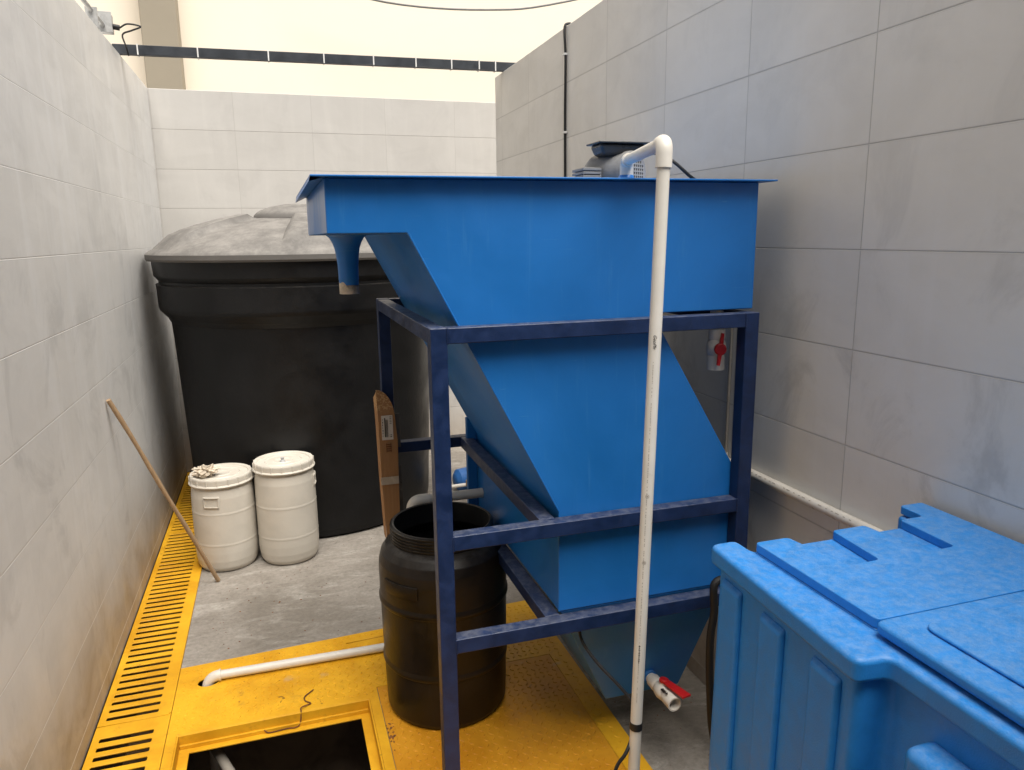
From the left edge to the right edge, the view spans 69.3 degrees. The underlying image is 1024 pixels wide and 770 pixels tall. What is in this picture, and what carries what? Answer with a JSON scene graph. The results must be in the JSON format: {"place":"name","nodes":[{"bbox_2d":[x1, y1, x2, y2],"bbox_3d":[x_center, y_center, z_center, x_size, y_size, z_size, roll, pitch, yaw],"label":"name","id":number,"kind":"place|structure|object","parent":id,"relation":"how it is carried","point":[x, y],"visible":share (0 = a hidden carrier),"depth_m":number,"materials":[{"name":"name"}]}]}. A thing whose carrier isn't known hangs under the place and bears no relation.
{"place":"outdoors","nodes":[
{"label":"outdoors","id":0,"kind":"place"},
{"bbox_2d":[75,0,601,102],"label":"building","id":1,"kind":"structure","parent":0,"point":[361,27],"depth_m":8.34,"materials":[{"name":"beige paint"}]},
{"bbox_2d":[372,0,576,10],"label":"overhead wire","id":2,"kind":"object","parent":1,"relation":"attached to","point":[468,9],"visible":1,"depth_m":8.32,"materials":[{"name":"black"}]},
{"bbox_2d":[80,447,709,769],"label":"floor","id":3,"kind":"structure","parent":0,"point":[347,569],"depth_m":3.86,"materials":[{"name":"concrete"}]},
{"bbox_2d":[0,0,186,769],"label":"tiled wall","id":4,"kind":"structure","parent":3,"relation":"on","point":[86,509],"depth_m":3.06,"materials":[{"name":"tile"}]},
{"bbox_2d":[81,0,140,55],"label":"junction box","id":5,"kind":"object","parent":4,"relation":"on","point":[102,21],"visible":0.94,"depth_m":4.32,"materials":[{"name":"plastic"}]},
{"bbox_2d":[112,44,514,72],"bbox_3d":[-1.238,-2.188,4.979,2.623,0.074,0.051,-4,12,-14],"label":"cable tray","id":6,"kind":"object","parent":4,"relation":"on","point":[268,56],"visible":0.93,"depth_m":4.93,"materials":[{"name":"metal"}]},
{"bbox_2d":[80,472,195,769],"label":"drain channel","id":7,"kind":"object","parent":3,"relation":"in","point":[122,754],"visible":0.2,"depth_m":3.83,"materials":[{"name":"yellow metal"}]},
{"bbox_2d":[82,713,170,769],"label":"drain grating","id":8,"kind":"object","parent":7,"relation":"on","point":[159,726],"visible":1,"depth_m":2.89,"materials":[{"name":"yellow paint"}]},
{"bbox_2d":[97,530,201,727],"bbox_3d":[-1.866,1.193,4.022,0.276,0.039,2.108,-4,12,-17],"label":"drain grating","id":9,"kind":"object","parent":7,"relation":"on","point":[166,699],"visible":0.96,"depth_m":3.65,"materials":[{"name":"yellow paint"}]},
{"bbox_2d":[166,472,193,532],"bbox_3d":[-2.398,0.869,5.659,0.276,0.039,1.384,-4,12,-17],"label":"drain grating","id":10,"kind":"object","parent":7,"relation":"on","point":[185,492],"visible":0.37,"depth_m":5.38,"materials":[{"name":"yellow paint"}]},
{"bbox_2d":[106,399,219,581],"bbox_3d":[-1.821,0.598,3.923,0.029,1.177,0.541,6,13,29],"label":"wooden stick","id":11,"kind":"object","parent":3,"relation":"on","point":[117,414],"visible":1,"depth_m":3.87,"materials":[{"name":"brown wood"}]},
{"bbox_2d":[188,463,258,571],"bbox_3d":[-1.732,0.796,4.473,0.367,0.575,0.367,-4,12,-17],"label":"white drum","id":12,"kind":"object","parent":3,"relation":"on","point":[224,517],"visible":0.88,"depth_m":4.33,"materials":[{"name":"white plastic"}]},
{"bbox_2d":[191,464,220,478],"bbox_3d":[-1.801,0.501,4.342,0.162,0.087,0.127,2,12,13],"label":"crumpled plastic","id":13,"kind":"object","parent":12,"relation":"on","point":[203,471],"visible":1,"depth_m":4.32,"materials":[{"name":"white plastic"}]},
{"bbox_2d":[252,451,318,564],"bbox_3d":[-1.380,0.751,4.546,0.367,0.625,0.367,-4,12,-17],"label":"white drum","id":14,"kind":"object","parent":3,"relation":"on","point":[287,512],"visible":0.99,"depth_m":4.41,"materials":[{"name":"white plastic"}]},
{"bbox_2d":[144,204,428,538],"bbox_3d":[-1.480,-0.206,5.405,2.016,2.164,2.016,-4,12,-17],"label":"cistern","id":15,"kind":"object","parent":3,"relation":"on","point":[275,332],"visible":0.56,"depth_m":4.62,"materials":[{"name":"black plastic"}]},
{"bbox_2d":[147,88,496,471],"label":"tiled wall","id":16,"kind":"structure","parent":3,"relation":"on","point":[219,154],"depth_m":6.06,"materials":[{"name":"tile"}]},
{"bbox_2d":[160,600,652,769],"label":"steel deck","id":17,"kind":"structure","parent":3,"relation":"on","point":[343,691],"depth_m":3.15,"materials":[{"name":"yellow paint"}]},
{"bbox_2d":[187,681,370,769],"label":"pit","id":18,"kind":"object","parent":17,"relation":"in","point":[341,746],"visible":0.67,"depth_m":3.62,"materials":[{"name":"black"}]},
{"bbox_2d":[210,748,234,769],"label":"pit pipe","id":19,"kind":"object","parent":18,"relation":"in","point":[221,758],"visible":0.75,"depth_m":3.00,"materials":[{"name":"plastic"}]},
{"bbox_2d":[264,689,313,732],"bbox_3d":[-0.901,1.369,3.089,0.086,0.067,0.258,7,14,35],"label":"bent wire","id":20,"kind":"object","parent":17,"relation":"on","point":[300,716],"visible":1,"depth_m":3.06,"materials":[{"name":"brown metal"}]},
{"bbox_2d":[202,643,383,769],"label":"drain pipe","id":21,"kind":"object","parent":17,"relation":"on","point":[211,678],"visible":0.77,"depth_m":3.35,"materials":[{"name":"plastic"}]},
{"bbox_2d":[377,654,625,769],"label":"hatch cover","id":22,"kind":"object","parent":17,"relation":"on","point":[539,718],"visible":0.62,"depth_m":2.91,"materials":[{"name":"yellow metal"}]},
{"bbox_2d":[379,501,507,729],"bbox_3d":[-0.281,0.933,3.089,0.529,0.796,0.529,-4,12,-17],"label":"black barrel","id":23,"kind":"object","parent":22,"relation":"on","point":[407,588],"visible":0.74,"depth_m":2.90,"materials":[{"name":"black plastic"}]},
{"bbox_2d":[376,298,758,769],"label":"tank stand","id":24,"kind":"object","parent":22,"relation":"on","point":[542,522],"visible":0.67,"depth_m":2.37,"materials":[{"name":"blue metal"}]},
{"bbox_2d":[373,390,402,536],"bbox_3d":[-0.539,0.354,3.257,0.104,0.692,0.055,-4,12,-17],"label":"cardboard sleeve","id":25,"kind":"object","parent":24,"relation":"attached to","point":[387,422],"visible":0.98,"depth_m":3.23,"materials":[{"name":"cardboard"}]},
{"bbox_2d":[295,174,777,711],"bbox_3d":[0.001,0.213,2.843,1.444,1.918,1.139,-4,12,-17],"label":"hopper tank","id":26,"kind":"object","parent":24,"relation":"on","point":[553,426],"visible":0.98,"depth_m":2.35,"materials":[{"name":"plastic"}]},
{"bbox_2d":[406,488,483,507],"bbox_3d":[-0.295,0.502,3.258,0.342,0.072,0.056,-4,12,-17],"label":"outlet pipe","id":27,"kind":"object","parent":26,"relation":"attached to","point":[418,499],"visible":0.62,"depth_m":3.25,"materials":[{"name":"plastic"}]},
{"bbox_2d":[572,141,695,178],"bbox_3d":[0.439,-0.752,2.584,0.457,0.179,0.205,2,12,12],"label":"gear motor","id":28,"kind":"object","parent":26,"relation":"on","point":[604,162],"visible":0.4,"depth_m":2.54,"materials":[{"name":"metal"}]},
{"bbox_2d":[620,134,672,769],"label":"riser pipe","id":29,"kind":"object","parent":22,"relation":"on","point":[660,147],"visible":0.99,"depth_m":1.99,"materials":[{"name":"plastic"}]},
{"bbox_2d":[578,631,630,769],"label":"power cable","id":30,"kind":"object","parent":29,"relation":"attached to","point":[627,695],"visible":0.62,"depth_m":2.33,"materials":[{"name":"rubber"}]},
{"bbox_2d":[212,538,692,750],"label":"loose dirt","id":31,"kind":"structure","parent":3,"relation":"on","point":[391,736],"depth_m":3.06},
{"bbox_2d":[452,467,466,490],"bbox_3d":[-0.322,0.745,5.612,0.370,0.188,0.388,-7,13,-27],"label":"water pump","id":32,"kind":"object","parent":3,"relation":"on","point":[459,477],"visible":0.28,"depth_m":5.63,"materials":[{"name":"metal"}]},
{"bbox_2d":[706,576,720,736],"bbox_3d":[0.732,1.017,2.536,0.179,0.797,0.034,-6,13,-25],"label":"black hose","id":33,"kind":"object","parent":3,"relation":"on","point":[714,585],"visible":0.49,"depth_m":2.46,"materials":[{"name":"black rubber"}]},
{"bbox_2d":[495,0,1023,684],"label":"tiled wall","id":34,"kind":"structure","parent":3,"relation":"on","point":[881,142],"depth_m":2.25,"materials":[{"name":"tile"}]},
{"bbox_2d":[562,22,570,176],"bbox_3d":[0.342,-0.564,4.444,0.086,2.998,0.036,-6,13,-25],"label":"wall cable","id":35,"kind":"object","parent":34,"relation":"attached to","point":[564,54],"depth_m":4.19,"materials":[{"name":"rubber"}]},
{"bbox_2d":[724,328,883,531],"bbox_3d":[1.056,0.102,2.156,0.042,0.720,1.551,-4,12,-17],"label":"wall pipe","id":36,"kind":"object","parent":34,"relation":"attached to","point":[849,520],"depth_m":2.51,"materials":[{"name":"plastic"}]},
{"bbox_2d":[708,503,1023,769],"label":"insulated bin","id":37,"kind":"object","parent":3,"relation":"on","point":[901,647],"visible":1,"depth_m":1.49,"materials":[{"name":"blue plastic"}]}
]}

